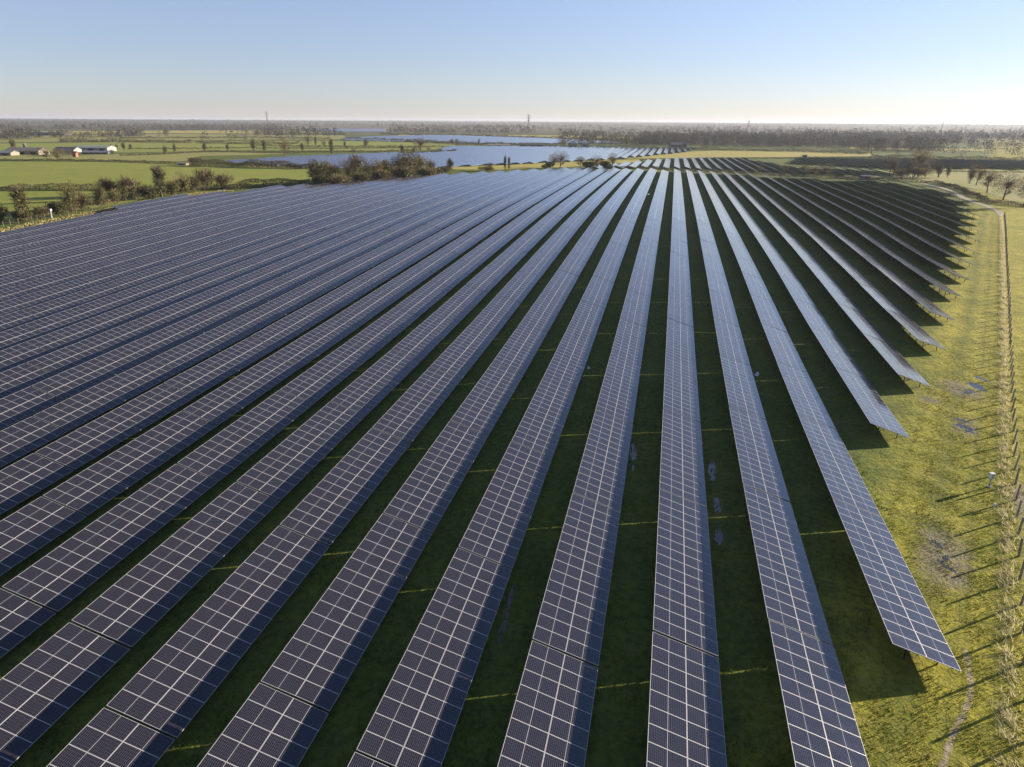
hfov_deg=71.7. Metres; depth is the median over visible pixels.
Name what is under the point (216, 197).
solar table
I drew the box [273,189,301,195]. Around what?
solar table
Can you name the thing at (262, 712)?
solar table
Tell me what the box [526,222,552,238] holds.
solar table
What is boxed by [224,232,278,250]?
solar table
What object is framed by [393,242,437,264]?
solar table
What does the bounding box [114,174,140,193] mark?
bush
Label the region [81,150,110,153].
farm shed
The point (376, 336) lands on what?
solar table
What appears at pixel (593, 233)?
solar table
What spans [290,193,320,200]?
solar table
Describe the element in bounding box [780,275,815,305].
solar table
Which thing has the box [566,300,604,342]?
solar table
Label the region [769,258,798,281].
solar table
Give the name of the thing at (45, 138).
field
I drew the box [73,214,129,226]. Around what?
solar table
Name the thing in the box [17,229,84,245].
solar table
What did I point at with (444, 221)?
solar table
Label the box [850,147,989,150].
field
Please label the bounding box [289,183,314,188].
solar table
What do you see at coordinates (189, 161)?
hedge
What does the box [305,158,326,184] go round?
ivy clad tree
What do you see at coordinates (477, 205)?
solar table
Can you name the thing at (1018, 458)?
wire fence
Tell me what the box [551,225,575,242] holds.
solar table
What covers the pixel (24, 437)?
solar table
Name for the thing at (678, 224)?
solar table
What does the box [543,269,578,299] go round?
solar table
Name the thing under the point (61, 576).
solar table
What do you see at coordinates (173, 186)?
bush
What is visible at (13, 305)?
solar table
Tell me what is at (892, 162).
bare tree
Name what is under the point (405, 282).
solar table
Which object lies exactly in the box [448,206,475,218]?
solar table
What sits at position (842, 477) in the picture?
solar table
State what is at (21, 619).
solar table
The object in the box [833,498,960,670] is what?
solar table
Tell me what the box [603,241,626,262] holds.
solar table
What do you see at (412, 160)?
budding tree
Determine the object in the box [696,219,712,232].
solar table
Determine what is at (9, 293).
solar table
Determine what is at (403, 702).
solar table
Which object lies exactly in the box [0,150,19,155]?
farm shed
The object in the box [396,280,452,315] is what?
solar table
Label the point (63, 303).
solar table
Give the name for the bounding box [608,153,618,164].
bare tree
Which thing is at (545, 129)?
field
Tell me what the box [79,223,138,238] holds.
solar table
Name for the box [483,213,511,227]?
solar table
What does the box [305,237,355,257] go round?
solar table
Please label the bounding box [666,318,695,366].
solar table
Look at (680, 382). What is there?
solar table
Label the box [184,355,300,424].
solar table
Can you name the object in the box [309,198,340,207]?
solar table
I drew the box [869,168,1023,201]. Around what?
field
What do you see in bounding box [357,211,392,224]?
solar table
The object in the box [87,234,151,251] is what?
solar table
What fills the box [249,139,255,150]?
ivy clad tree
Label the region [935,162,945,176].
ivy clad tree
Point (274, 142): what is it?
hedge
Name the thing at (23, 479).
solar table
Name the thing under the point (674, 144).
farm shed
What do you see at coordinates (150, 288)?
solar table
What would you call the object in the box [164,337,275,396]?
solar table
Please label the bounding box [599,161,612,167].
bush
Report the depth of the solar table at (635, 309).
101.57 m
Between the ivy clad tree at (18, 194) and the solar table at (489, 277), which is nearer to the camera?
the solar table at (489, 277)
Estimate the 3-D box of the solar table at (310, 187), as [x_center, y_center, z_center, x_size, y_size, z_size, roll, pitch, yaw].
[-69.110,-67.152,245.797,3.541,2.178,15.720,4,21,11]
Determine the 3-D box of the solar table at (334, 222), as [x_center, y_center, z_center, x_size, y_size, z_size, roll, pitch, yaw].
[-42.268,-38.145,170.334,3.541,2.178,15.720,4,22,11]
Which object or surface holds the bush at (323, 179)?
on the ground at (908, 402)
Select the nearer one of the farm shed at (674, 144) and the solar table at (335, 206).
the solar table at (335, 206)
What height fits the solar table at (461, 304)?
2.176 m
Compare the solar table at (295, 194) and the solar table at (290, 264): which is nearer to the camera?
the solar table at (290, 264)
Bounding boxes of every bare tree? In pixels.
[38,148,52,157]
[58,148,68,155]
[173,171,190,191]
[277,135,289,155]
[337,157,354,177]
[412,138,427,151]
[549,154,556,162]
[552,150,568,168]
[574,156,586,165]
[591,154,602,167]
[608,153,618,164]
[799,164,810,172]
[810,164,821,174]
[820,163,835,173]
[882,156,899,174]
[906,148,935,167]
[919,160,934,176]
[971,164,989,184]
[977,170,1003,192]
[991,169,1023,199]
[1011,176,1023,206]
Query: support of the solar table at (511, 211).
on the ground at (908, 402)
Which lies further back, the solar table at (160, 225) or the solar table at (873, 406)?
the solar table at (160, 225)
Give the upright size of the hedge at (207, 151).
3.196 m
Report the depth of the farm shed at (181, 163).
388.70 m
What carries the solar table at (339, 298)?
on the ground at (908, 402)
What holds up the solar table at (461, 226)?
on the ground at (908, 402)
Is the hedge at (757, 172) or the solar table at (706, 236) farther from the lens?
the hedge at (757, 172)
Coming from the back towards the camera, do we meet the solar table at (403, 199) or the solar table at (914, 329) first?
the solar table at (403, 199)
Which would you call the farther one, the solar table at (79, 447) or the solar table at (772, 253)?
the solar table at (772, 253)
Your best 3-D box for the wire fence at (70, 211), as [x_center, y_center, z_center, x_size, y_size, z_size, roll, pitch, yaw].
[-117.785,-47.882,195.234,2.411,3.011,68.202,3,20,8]
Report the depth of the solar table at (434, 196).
220.64 m
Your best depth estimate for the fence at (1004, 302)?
50.86 m
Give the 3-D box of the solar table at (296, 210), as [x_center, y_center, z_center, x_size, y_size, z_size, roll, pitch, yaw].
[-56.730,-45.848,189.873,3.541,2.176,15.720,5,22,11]
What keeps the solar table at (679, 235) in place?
on the ground at (908, 402)
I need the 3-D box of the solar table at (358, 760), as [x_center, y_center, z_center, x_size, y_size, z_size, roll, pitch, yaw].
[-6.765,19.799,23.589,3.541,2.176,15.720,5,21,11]
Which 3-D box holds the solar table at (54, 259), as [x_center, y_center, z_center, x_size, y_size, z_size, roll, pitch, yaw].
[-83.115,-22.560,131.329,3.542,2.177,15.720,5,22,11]
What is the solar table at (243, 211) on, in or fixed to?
on the ground at (908, 402)
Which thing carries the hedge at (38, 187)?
on the ground at (908, 402)
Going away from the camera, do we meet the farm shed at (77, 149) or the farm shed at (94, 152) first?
the farm shed at (94, 152)
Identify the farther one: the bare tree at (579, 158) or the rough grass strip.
the bare tree at (579, 158)
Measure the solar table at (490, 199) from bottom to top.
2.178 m
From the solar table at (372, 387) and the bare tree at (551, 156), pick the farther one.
the bare tree at (551, 156)
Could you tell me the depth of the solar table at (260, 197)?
216.09 m
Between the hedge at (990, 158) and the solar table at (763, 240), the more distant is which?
the hedge at (990, 158)
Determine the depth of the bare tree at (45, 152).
436.46 m
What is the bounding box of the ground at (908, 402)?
[0,118,1023,766]
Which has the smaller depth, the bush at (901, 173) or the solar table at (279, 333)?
the solar table at (279, 333)
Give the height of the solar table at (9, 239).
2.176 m
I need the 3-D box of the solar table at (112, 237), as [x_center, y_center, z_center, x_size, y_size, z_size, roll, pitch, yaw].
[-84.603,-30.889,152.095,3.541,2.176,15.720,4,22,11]
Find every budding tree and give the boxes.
[53,150,60,158]
[57,178,80,212]
[319,160,338,181]
[342,153,368,175]
[369,158,383,172]
[396,148,420,172]
[415,154,427,173]
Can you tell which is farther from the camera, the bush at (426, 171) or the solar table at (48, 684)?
the bush at (426, 171)
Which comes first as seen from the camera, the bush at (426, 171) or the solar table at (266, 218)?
the solar table at (266, 218)
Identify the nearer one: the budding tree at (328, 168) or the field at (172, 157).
the budding tree at (328, 168)
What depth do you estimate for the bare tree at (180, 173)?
240.34 m
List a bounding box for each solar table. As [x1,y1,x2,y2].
[0,230,21,237]
[0,236,22,244]
[0,242,24,251]
[0,249,26,259]
[0,257,26,268]
[0,265,31,278]
[0,275,31,289]
[0,285,32,301]
[0,297,38,315]
[0,310,40,331]
[0,325,45,350]
[0,342,49,372]
[0,363,54,398]
[0,387,61,430]
[0,416,67,467]
[0,453,73,514]
[0,497,86,575]
[0,588,55,657]
[0,622,129,766]
[2,464,217,610]
[14,224,80,239]
[15,219,77,233]
[16,235,87,253]
[16,241,91,261]
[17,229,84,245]
[18,247,98,269]
[19,255,102,279]
[19,263,108,291]
[21,272,115,303]
[22,283,123,317]
[25,294,133,333]
[27,308,142,352]
[27,323,151,374]
[32,339,166,398]
[33,359,179,430]
[35,384,194,468]
[43,411,217,514]
[46,708,174,766]
[71,210,122,221]
[71,482,279,646]
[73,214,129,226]
[77,218,134,232]
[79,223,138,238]
[83,228,144,245]
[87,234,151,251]
[91,240,159,260]
[94,247,166,268]
[102,254,177,278]
[106,526,328,737]
[107,262,186,289]
[112,200,157,208]
[115,271,198,301]
[118,203,162,212]
[121,281,210,315]
[122,206,171,216]
[127,209,176,221]
[129,293,224,332]
[132,213,181,226]
[136,218,189,231]
[141,305,240,350]
[143,222,197,237]
[148,227,206,243]
[152,194,189,201]
[152,320,256,371]
[155,233,215,251]
[158,196,197,204]
[163,199,203,208]
[164,239,225,258]
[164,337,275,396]
[170,202,212,212]
[172,245,236,267]
[175,205,219,216]
[178,390,312,480]
[181,209,226,220]
[182,252,250,277]
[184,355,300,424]
[190,213,235,225]
[192,260,263,288]
[193,191,227,198]
[197,217,244,231]
[197,683,327,766]
[199,193,233,201]
[203,269,277,300]
[204,221,254,237]
[206,196,243,204]
[213,199,250,207]
[214,226,265,243]
[218,279,295,314]
[220,202,258,211]
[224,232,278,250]
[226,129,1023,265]
[227,205,267,215]
[229,189,260,195]
[233,290,313,330]
[236,208,277,220]
[236,237,290,257]
[237,402,364,499]
[238,191,269,197]
[244,193,277,200]
[244,212,287,225]
[248,244,305,266]
[250,303,334,348]
[251,196,286,204]
[256,216,300,230]
[258,185,284,190]
[261,198,295,207]
[261,251,320,276]
[261,513,431,710]
[266,186,293,192]
[266,221,311,236]
[270,201,306,211]
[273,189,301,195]
[273,317,358,366]
[276,259,338,286]
[279,225,326,242]
[280,191,309,197]
[280,204,315,215]
[280,342,374,402]
[280,428,410,544]
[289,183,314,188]
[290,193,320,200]
[291,208,329,219]
[291,231,340,249]
[293,268,356,298]
[297,185,322,190]
[299,195,330,204]
[301,212,340,224]
[305,186,331,192]
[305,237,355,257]
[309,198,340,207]
[312,278,377,313]
[314,215,353,229]
[315,188,341,195]
[319,201,352,210]
[321,243,372,266]
[327,220,368,235]
[330,204,364,215]
[331,350,420,414]
[334,288,401,326]
[338,250,390,274]
[341,225,383,242]
[344,207,378,219]
[345,195,373,203]
[348,307,419,352]
[348,752,387,766]
[356,548,511,766]
[357,198,385,207]
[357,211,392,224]
[357,230,400,248]
[357,258,410,284]
[369,200,398,210]
[370,215,407,229]
[372,367,460,442]
[374,236,418,255]
[380,266,433,295]
[382,203,413,214]
[383,421,487,531]
[386,219,423,234]
[390,195,417,203]
[392,312,458,360]
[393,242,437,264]
[395,207,427,219]
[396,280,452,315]
[403,198,429,206]
[404,224,440,242]
[410,190,433,197]
[411,210,442,223]
[415,249,458,272]
[417,200,444,210]
[421,192,445,200]
[422,229,458,247]
[427,214,459,228]
[430,325,495,378]
[432,260,477,287]
[433,203,460,214]
[435,285,487,321]
[436,195,460,203]
[443,234,479,254]
[445,219,477,233]
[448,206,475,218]
[450,197,474,206]
[451,363,522,434]
[459,243,497,266]
[459,441,551,567]
[464,210,492,223]
[465,200,489,210]
[465,223,496,239]
[467,263,509,291]
[470,294,520,334]
[479,194,502,203]
[481,203,505,214]
[482,230,514,249]
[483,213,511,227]
[491,247,526,269]
[493,322,547,373]
[495,197,517,206]
[497,640,597,766]
[498,271,539,301]
[499,206,523,217]
[500,220,527,235]
[511,233,540,252]
[512,199,533,209]
[512,376,576,456]
[515,211,539,224]
[520,252,553,277]
[522,292,564,331]
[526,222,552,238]
[528,204,549,215]
[532,493,619,665]
[537,237,566,258]
[539,213,562,226]
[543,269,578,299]
[544,332,592,388]
[550,205,570,216]
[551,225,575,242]
[559,251,588,275]
[562,216,583,230]
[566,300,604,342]
[571,208,591,220]
[571,236,597,257]
[573,410,632,510]
[579,201,597,211]
[581,275,613,307]
[582,225,604,241]
[590,215,610,229]
[593,256,620,282]
[595,356,640,423]
[598,208,615,219]
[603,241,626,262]
[610,229,630,246]
[610,318,645,367]
[616,219,634,233]
[620,289,649,326]
[621,211,637,223]
[628,268,653,296]
[634,250,655,274]
[639,237,657,256]
[642,226,659,241]
[645,217,660,230]
[646,632,726,766]
[653,489,717,655]
[659,408,706,506]
[663,356,699,421]
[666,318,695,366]
[667,290,692,326]
[669,268,690,296]
[670,252,689,274]
[671,227,686,242]
[671,238,688,257]
[672,218,686,231]
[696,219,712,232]
[698,228,715,243]
[700,239,719,257]
[703,252,724,274]
[706,268,731,297]
[709,289,738,326]
[714,318,749,365]
[720,355,765,419]
[725,231,745,246]
[729,406,789,500]
[730,242,752,260]
[735,255,761,278]
[742,272,772,301]
[743,484,832,644]
[751,294,787,332]
[753,233,775,250]
[760,244,786,263]
[762,323,807,372]
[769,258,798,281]
[769,620,869,766]
[776,361,835,428]
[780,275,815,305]
[781,234,806,252]
[792,246,821,266]
[793,298,836,337]
[798,415,880,516]
[803,260,838,286]
[811,236,840,255]
[811,328,866,378]
[819,279,860,310]
[823,248,856,269]
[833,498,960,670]
[835,367,909,437]
[838,303,889,343]
[840,238,871,257]
[840,264,879,290]
[856,251,892,274]
[860,284,907,316]
[864,334,930,386]
[876,267,919,293]
[884,308,945,350]
[889,254,929,275]
[900,287,955,320]
[913,270,962,298]
[924,257,971,281]
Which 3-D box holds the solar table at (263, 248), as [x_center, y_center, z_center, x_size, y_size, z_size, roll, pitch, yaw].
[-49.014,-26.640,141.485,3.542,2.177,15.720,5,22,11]
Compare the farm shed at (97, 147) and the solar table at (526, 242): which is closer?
the solar table at (526, 242)
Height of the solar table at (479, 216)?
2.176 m
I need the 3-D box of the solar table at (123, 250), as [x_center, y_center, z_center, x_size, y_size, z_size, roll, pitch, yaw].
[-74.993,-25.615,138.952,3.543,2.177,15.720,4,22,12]
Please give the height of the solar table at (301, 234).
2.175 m
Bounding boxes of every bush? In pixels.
[0,202,9,222]
[9,205,34,222]
[31,206,49,218]
[44,200,66,215]
[63,191,91,209]
[96,176,118,195]
[107,189,121,203]
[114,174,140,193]
[119,186,129,199]
[134,183,159,199]
[164,176,181,195]
[174,173,190,192]
[188,175,203,190]
[190,167,215,189]
[214,172,233,187]
[312,175,329,183]
[327,172,354,183]
[352,172,371,180]
[371,168,394,179]
[387,163,414,177]
[417,166,435,175]
[433,166,444,174]
[439,167,451,172]
[477,165,494,171]
[540,161,554,167]
[582,160,598,167]
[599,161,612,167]
[892,168,909,177]
[897,165,940,177]
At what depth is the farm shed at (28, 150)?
548.10 m
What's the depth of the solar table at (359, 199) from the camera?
211.68 m
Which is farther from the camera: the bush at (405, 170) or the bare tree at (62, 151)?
the bare tree at (62, 151)
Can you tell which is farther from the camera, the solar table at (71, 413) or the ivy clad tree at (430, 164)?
the ivy clad tree at (430, 164)
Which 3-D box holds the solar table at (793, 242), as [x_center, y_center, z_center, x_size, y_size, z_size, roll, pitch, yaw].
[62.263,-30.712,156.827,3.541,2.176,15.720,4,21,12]
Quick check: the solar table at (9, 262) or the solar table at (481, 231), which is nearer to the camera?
the solar table at (9, 262)
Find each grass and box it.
[727,338,1023,766]
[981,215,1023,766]
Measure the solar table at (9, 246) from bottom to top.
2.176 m
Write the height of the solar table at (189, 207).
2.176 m
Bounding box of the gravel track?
[920,183,1003,215]
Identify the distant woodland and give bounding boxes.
[0,118,1023,155]
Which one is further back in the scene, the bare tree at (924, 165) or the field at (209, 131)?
the field at (209, 131)
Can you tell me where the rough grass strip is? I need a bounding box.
[0,190,232,231]
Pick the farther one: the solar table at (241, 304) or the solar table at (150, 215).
the solar table at (150, 215)
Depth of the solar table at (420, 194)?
227.83 m
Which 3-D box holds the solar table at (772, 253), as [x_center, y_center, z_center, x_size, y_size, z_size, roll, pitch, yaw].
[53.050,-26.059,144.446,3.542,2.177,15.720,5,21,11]
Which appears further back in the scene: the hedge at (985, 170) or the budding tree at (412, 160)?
the hedge at (985, 170)
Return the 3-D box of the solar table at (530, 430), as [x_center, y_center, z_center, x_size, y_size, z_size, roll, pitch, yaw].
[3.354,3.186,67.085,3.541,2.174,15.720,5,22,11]
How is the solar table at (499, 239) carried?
on the ground at (908, 402)
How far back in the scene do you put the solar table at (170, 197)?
213.37 m
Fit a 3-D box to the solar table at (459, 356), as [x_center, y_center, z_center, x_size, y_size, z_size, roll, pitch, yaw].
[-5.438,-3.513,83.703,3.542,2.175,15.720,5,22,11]
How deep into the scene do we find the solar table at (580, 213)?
184.00 m
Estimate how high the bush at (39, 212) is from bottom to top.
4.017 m
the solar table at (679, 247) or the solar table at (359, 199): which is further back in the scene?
the solar table at (359, 199)
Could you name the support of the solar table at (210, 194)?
on the ground at (908, 402)
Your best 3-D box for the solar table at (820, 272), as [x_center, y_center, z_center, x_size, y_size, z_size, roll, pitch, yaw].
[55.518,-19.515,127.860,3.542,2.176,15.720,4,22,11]
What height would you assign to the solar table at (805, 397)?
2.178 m
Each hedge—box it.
[0,158,176,163]
[0,182,94,190]
[34,183,226,215]
[60,138,190,142]
[119,150,299,155]
[120,136,329,138]
[127,146,255,148]
[186,157,201,165]
[189,157,314,168]
[195,141,299,143]
[225,178,310,189]
[256,131,345,134]
[256,144,447,146]
[256,146,416,148]
[256,148,418,152]
[313,167,436,184]
[346,137,519,145]
[380,132,636,140]
[400,149,456,152]
[560,145,699,148]
[614,165,867,179]
[639,156,871,160]
[701,147,871,153]
[868,178,986,198]
[870,154,1023,160]
[922,170,1022,172]
[976,196,1022,206]
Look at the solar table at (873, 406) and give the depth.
70.70 m
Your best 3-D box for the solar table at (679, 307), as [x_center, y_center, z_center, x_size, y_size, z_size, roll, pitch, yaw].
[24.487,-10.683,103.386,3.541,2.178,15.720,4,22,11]
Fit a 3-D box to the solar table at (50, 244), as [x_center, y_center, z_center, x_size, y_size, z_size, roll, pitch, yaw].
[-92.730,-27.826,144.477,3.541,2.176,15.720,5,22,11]
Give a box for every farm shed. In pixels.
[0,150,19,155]
[5,147,49,154]
[53,147,82,152]
[71,151,78,156]
[75,145,116,150]
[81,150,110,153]
[176,162,188,164]
[488,144,509,145]
[519,142,543,145]
[668,142,682,147]
[858,175,871,179]
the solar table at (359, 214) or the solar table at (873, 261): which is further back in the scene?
the solar table at (359, 214)
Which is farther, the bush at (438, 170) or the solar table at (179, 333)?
the bush at (438, 170)
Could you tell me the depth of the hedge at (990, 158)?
585.07 m
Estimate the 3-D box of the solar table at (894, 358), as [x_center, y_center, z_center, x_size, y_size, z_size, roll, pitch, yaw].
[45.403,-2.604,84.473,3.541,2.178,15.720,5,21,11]
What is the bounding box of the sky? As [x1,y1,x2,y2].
[0,0,1023,124]
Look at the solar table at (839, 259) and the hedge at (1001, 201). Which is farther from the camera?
the hedge at (1001, 201)
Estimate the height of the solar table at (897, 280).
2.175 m
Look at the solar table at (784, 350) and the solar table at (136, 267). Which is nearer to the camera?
the solar table at (784, 350)
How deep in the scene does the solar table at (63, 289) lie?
110.51 m
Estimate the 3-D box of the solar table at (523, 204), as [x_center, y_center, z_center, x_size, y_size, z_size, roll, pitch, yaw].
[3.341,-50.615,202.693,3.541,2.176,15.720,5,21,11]
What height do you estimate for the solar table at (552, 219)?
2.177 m
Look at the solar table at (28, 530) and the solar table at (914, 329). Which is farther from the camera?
the solar table at (914, 329)
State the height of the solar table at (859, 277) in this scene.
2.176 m
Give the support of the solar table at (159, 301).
on the ground at (908, 402)
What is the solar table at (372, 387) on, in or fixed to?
on the ground at (908, 402)
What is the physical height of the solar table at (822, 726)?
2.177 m
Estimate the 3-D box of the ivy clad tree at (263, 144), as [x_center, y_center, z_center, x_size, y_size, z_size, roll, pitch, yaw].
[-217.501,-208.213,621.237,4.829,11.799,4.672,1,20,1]
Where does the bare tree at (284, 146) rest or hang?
on the ground at (908, 402)
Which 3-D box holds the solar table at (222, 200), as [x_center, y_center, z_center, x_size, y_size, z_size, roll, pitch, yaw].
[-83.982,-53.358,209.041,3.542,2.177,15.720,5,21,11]
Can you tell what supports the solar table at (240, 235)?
on the ground at (908, 402)
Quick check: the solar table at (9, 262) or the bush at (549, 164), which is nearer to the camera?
the solar table at (9, 262)
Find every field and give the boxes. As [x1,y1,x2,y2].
[0,130,325,133]
[0,134,344,141]
[0,141,454,151]
[0,151,290,160]
[0,161,329,189]
[0,191,143,219]
[300,127,559,130]
[398,135,635,139]
[439,159,639,169]
[566,150,871,160]
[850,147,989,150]
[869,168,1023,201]
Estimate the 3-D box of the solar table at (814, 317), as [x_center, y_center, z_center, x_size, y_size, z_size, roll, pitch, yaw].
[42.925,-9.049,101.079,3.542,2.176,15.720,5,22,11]
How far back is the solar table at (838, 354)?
85.43 m
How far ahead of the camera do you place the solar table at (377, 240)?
149.59 m
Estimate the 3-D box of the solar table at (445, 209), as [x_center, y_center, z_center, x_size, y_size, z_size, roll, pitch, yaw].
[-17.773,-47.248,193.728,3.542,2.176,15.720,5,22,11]
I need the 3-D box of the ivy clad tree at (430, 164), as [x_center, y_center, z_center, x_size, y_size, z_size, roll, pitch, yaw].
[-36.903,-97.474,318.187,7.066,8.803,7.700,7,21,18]
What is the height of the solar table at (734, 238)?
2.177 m
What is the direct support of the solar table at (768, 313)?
on the ground at (908, 402)
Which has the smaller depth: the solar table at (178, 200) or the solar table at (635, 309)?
the solar table at (635, 309)
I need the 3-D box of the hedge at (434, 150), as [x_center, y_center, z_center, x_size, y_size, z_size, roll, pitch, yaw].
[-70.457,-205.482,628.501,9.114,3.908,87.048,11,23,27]
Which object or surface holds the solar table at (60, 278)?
on the ground at (908, 402)
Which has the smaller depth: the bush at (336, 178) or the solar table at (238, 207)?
the solar table at (238, 207)
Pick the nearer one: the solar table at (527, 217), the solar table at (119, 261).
the solar table at (119, 261)
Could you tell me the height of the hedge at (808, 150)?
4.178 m
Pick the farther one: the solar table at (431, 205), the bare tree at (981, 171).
the bare tree at (981, 171)
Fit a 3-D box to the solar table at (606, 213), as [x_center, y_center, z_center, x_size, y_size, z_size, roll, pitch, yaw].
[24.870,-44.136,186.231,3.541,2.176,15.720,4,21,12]
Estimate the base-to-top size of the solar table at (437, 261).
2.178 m
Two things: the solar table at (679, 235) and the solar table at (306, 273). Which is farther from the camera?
the solar table at (679, 235)
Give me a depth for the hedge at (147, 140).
893.26 m
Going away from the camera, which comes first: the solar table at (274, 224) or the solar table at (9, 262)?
the solar table at (9, 262)
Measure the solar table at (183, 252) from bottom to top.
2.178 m
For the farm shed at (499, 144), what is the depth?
810.80 m
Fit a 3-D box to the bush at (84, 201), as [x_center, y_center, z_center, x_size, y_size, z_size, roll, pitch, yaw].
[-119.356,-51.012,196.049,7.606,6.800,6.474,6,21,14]
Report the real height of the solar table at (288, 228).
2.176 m
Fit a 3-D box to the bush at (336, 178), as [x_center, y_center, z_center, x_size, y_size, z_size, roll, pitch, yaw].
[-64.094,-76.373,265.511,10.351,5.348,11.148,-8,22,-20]
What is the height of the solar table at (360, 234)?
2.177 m
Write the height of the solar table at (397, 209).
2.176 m
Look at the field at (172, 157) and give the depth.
515.51 m
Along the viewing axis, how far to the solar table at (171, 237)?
152.66 m
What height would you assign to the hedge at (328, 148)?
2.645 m
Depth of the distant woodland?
1212.22 m
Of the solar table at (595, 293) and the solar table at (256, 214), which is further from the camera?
the solar table at (256, 214)
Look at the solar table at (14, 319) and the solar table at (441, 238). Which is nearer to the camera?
the solar table at (14, 319)
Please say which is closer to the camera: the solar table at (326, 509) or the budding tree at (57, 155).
the solar table at (326, 509)
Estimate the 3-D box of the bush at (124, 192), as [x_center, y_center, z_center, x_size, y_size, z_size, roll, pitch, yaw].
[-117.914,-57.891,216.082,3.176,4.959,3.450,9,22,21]
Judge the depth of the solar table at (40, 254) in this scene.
136.92 m
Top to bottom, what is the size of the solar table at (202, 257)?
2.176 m
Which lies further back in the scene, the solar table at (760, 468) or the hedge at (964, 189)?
the hedge at (964, 189)
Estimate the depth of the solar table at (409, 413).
67.92 m
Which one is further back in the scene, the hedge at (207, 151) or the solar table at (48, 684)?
the hedge at (207, 151)
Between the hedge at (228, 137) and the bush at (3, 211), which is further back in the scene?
the hedge at (228, 137)
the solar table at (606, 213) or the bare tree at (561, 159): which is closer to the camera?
the solar table at (606, 213)
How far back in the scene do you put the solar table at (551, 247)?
140.58 m
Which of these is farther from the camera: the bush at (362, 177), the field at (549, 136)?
the field at (549, 136)
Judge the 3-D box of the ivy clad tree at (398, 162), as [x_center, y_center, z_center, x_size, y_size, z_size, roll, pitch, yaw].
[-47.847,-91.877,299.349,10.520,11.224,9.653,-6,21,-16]
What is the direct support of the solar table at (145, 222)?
on the ground at (908, 402)
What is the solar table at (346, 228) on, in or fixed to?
on the ground at (908, 402)
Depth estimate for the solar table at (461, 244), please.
144.03 m
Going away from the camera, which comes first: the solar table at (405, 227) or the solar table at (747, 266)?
the solar table at (747, 266)
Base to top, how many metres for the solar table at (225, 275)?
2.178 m
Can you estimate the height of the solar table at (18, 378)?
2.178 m
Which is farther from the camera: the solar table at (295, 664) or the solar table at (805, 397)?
the solar table at (805, 397)
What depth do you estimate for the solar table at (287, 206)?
196.01 m
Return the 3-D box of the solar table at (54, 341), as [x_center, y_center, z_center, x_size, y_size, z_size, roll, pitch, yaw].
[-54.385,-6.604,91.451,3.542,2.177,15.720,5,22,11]
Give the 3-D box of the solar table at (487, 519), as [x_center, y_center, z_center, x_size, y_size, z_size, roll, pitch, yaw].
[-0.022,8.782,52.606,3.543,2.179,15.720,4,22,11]
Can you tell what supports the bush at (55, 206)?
on the ground at (908, 402)
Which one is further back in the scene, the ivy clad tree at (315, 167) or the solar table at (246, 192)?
the ivy clad tree at (315, 167)
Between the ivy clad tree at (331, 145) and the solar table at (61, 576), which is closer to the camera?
the solar table at (61, 576)
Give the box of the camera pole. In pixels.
[987,472,995,487]
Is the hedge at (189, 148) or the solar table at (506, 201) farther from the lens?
the hedge at (189, 148)
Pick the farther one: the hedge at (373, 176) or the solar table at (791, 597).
the hedge at (373, 176)
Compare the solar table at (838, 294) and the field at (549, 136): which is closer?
the solar table at (838, 294)
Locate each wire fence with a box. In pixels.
[2,195,156,226]
[1003,212,1023,699]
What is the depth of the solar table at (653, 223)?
174.22 m
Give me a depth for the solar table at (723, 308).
103.43 m
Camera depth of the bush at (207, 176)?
246.45 m
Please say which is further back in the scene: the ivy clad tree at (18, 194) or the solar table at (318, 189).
the solar table at (318, 189)
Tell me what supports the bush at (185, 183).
on the ground at (908, 402)
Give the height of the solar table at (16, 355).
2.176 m
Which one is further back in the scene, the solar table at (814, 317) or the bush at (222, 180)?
the bush at (222, 180)
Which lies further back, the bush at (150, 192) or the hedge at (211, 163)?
the hedge at (211, 163)
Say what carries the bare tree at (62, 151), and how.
on the ground at (908, 402)
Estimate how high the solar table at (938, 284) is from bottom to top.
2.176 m
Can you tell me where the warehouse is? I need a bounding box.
[25,132,51,134]
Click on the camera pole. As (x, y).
(991, 475)
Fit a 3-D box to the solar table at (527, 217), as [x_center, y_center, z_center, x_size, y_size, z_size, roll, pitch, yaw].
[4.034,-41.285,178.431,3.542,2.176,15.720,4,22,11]
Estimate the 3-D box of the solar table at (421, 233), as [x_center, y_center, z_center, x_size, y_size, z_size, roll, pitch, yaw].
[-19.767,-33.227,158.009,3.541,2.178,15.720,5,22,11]
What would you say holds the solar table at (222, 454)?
on the ground at (908, 402)
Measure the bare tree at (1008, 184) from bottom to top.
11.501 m
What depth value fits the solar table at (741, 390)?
74.25 m
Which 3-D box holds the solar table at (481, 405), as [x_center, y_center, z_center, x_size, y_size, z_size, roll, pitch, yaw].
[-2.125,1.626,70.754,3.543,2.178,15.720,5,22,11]
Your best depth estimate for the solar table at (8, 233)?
154.84 m
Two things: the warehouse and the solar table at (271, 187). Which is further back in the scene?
the warehouse
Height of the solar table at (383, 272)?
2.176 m
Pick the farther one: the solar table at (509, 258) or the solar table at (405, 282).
the solar table at (509, 258)
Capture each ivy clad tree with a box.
[7,184,32,218]
[8,138,16,146]
[91,182,104,207]
[148,165,168,196]
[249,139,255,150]
[262,140,265,150]
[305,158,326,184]
[328,138,333,153]
[329,165,341,181]
[361,161,371,173]
[379,159,394,170]
[387,152,410,171]
[424,157,435,169]
[445,158,453,168]
[905,161,912,174]
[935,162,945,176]
[945,164,951,176]
[967,164,976,183]

